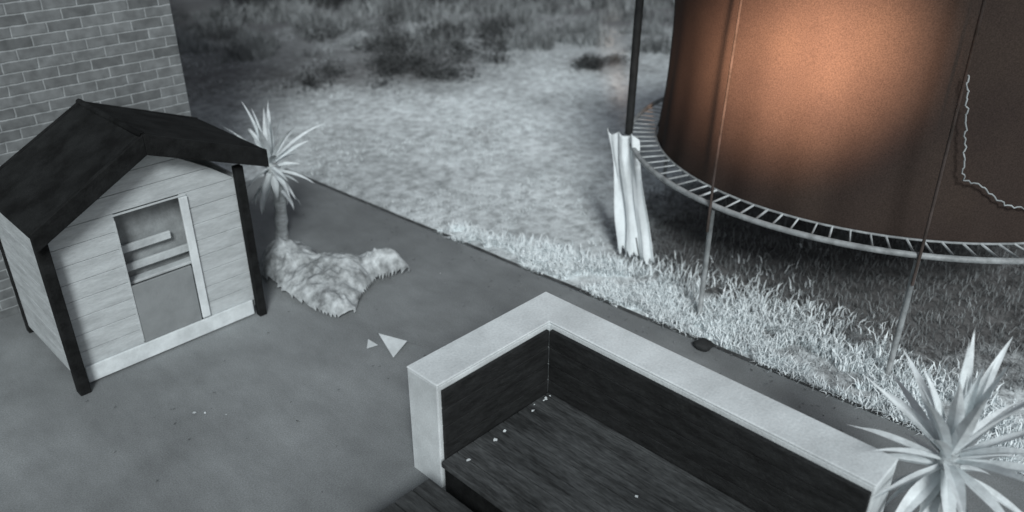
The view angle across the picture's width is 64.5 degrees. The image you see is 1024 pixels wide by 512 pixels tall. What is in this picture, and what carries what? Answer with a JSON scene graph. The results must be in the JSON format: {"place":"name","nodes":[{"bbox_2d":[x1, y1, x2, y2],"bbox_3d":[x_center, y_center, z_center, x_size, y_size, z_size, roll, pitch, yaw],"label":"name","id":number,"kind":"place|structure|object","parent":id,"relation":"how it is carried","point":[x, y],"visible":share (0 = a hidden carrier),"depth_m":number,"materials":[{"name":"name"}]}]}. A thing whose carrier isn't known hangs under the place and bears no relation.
{"place":"outdoors","nodes":[
{"label":"outdoors","id":0,"kind":"place"},
{"bbox_2d":[172,0,674,63],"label":"tall dry grass","id":1,"kind":"structure","parent":0,"point":[298,17],"depth_m":15.18,"materials":[{"name":"grey plant"}]},
{"bbox_2d":[0,172,1023,511],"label":"patio","id":2,"kind":"structure","parent":0,"point":[62,440],"depth_m":5.32,"materials":[{"name":"concrete"}]},
{"bbox_2d":[0,98,268,395],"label":"wooden playhouse","id":3,"kind":"object","parent":2,"relation":"on","point":[127,238],"visible":1,"depth_m":5.44,"materials":[{"name":"grey wood"}]},
{"bbox_2d":[131,265,201,341],"bbox_3d":[-2.416,0.333,5.702,0.018,0.450,0.423,24,36,38],"label":"half door","id":4,"kind":"structure","parent":3,"relation":"in","point":[166,303],"depth_m":5.69,"materials":[{"name":"paint"}]},
{"bbox_2d":[220,104,324,238],"bbox_3d":[-2.154,-0.702,7.093,0.920,1.320,0.820,12,30,22],"label":"yucca plant","id":5,"kind":"object","parent":2,"relation":"on","point":[276,183],"visible":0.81,"depth_m":7.07,"materials":[{"name":"grey plant"}]},
{"bbox_2d":[259,238,415,319],"bbox_3d":[-1.482,0.013,6.737,1.306,0.289,0.964,24,36,38],"label":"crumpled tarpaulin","id":6,"kind":"object","parent":2,"relation":"on","point":[336,285],"visible":0.99,"depth_m":6.52,"materials":[{"name":"grey fabric"}]},
{"bbox_2d":[367,334,425,356],"bbox_3d":[-0.843,0.644,5.806,0.479,0.049,0.204,11,30,20],"label":"paper scrap","id":7,"kind":"object","parent":2,"relation":"on","point":[394,345],"visible":1,"depth_m":5.84,"materials":[{"name":"white paper"}]},
{"bbox_2d":[193,395,637,497],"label":"fallen petals","id":8,"kind":"object","parent":2,"relation":"on","point":[495,439],"visible":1,"depth_m":4.66,"materials":[{"name":"plant"}]},
{"bbox_2d":[86,183,858,481],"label":"leaf litter","id":9,"kind":"object","parent":2,"relation":"on","point":[477,303],"visible":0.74,"depth_m":6.15,"materials":[{"name":"plant"}]},
{"bbox_2d":[380,392,754,511],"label":"timber decking","id":10,"kind":"object","parent":2,"relation":"on","point":[552,453],"visible":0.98,"depth_m":4.37,"materials":[{"name":"black wood"}]},
{"bbox_2d":[407,323,896,511],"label":"masonry","id":11,"kind":"object","parent":2,"relation":"on","point":[426,420],"visible":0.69,"depth_m":4.43,"materials":[{"name":"white concrete"}]},
{"bbox_2d":[407,292,897,486],"bbox_3d":[0.611,0.776,4.098,2.214,0.014,1.134,24,36,38],"label":"coping","id":12,"kind":"object","parent":11,"relation":"on","point":[858,459],"visible":1,"depth_m":4.38,"materials":[{"name":"white concrete"}]},
{"bbox_2d":[441,329,871,511],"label":"cladding","id":13,"kind":"structure","parent":11,"relation":"attached to","point":[752,470],"depth_m":4.41,"materials":[{"name":"black wood"}]},
{"bbox_2d":[284,168,1020,473],"bbox_3d":[2.568,1.158,4.878,13.606,0.009,0.225,23,36,37],"label":"patio edging","id":14,"kind":"object","parent":2,"relation":"on","point":[588,293],"visible":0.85,"depth_m":6.34,"materials":[{"name":"grey concrete"}]},
{"bbox_2d":[693,338,713,351],"bbox_3d":[1.377,0.637,5.840,0.138,0.082,0.140,24,36,38],"label":"stone","id":15,"kind":"object","parent":2,"relation":"on","point":[703,344],"visible":1,"depth_m":5.80,"materials":[{"name":"grey stone"}]},
{"bbox_2d":[846,330,1023,511],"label":"yucca plant","id":16,"kind":"object","parent":2,"relation":"on","point":[940,482],"visible":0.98,"depth_m":3.70,"materials":[{"name":"grey plant"}]},
{"bbox_2d":[169,0,1023,463],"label":"ground","id":17,"kind":"structure","parent":0,"point":[419,172],"depth_m":9.07,"materials":[{"name":"grey plant"}]},
{"bbox_2d":[0,0,190,319],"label":"brick house","id":18,"kind":"structure","parent":17,"relation":"on","point":[58,58],"depth_m":5.99,"materials":[{"name":"brick"}]},
{"bbox_2d":[225,0,528,13],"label":"hedge","id":19,"kind":"object","parent":17,"relation":"on","point":[336,3],"visible":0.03,"depth_m":16.88,"materials":[{"name":"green plant"}]},
{"bbox_2d":[281,28,514,92],"bbox_3d":[-1.746,-3.260,13.050,3.803,0.342,3.065,-6,28,-12],"label":"shrub","id":20,"kind":"object","parent":17,"relation":"on","point":[390,48],"visible":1,"depth_m":12.74,"materials":[{"name":"grey plant"}]},
{"bbox_2d":[297,8,516,50],"bbox_3d":[-1.203,-4.543,15.458,3.569,0.376,5.136,17,32,30],"label":"shrub","id":21,"kind":"object","parent":17,"relation":"on","point":[494,30],"visible":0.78,"depth_m":14.58,"materials":[{"name":"grey plant"}]},
{"bbox_2d":[569,52,630,70],"bbox_3d":[1.364,-3.097,12.823,1.066,0.241,0.538,-13,30,-23],"label":"shrub","id":22,"kind":"object","parent":17,"relation":"on","point":[589,60],"visible":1,"depth_m":12.76,"materials":[{"name":"grey plant"}]},
{"bbox_2d":[625,0,1023,379],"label":"trampoline","id":23,"kind":"object","parent":17,"relation":"on","point":[898,119],"visible":0.98,"depth_m":5.25,"materials":[{"name":"metal"}]},
{"bbox_2d":[607,128,653,264],"bbox_3d":[0.999,-0.521,6.965,0.189,1.030,0.825,-10,29,-18],"label":"hanging white cloth","id":24,"kind":"object","parent":23,"relation":"hanging from","point":[631,218],"visible":0.98,"depth_m":6.96,"materials":[{"name":"white fabric"}]},
{"bbox_2d":[434,219,1023,475],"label":"edge grass","id":25,"kind":"structure","parent":0,"point":[660,306],"depth_m":6.13,"materials":[{"name":"grey plant"}]},
{"bbox_2d":[610,172,1023,392],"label":"shaded grass","id":26,"kind":"structure","parent":0,"point":[880,301],"depth_m":6.71,"materials":[{"name":"grey plant"}]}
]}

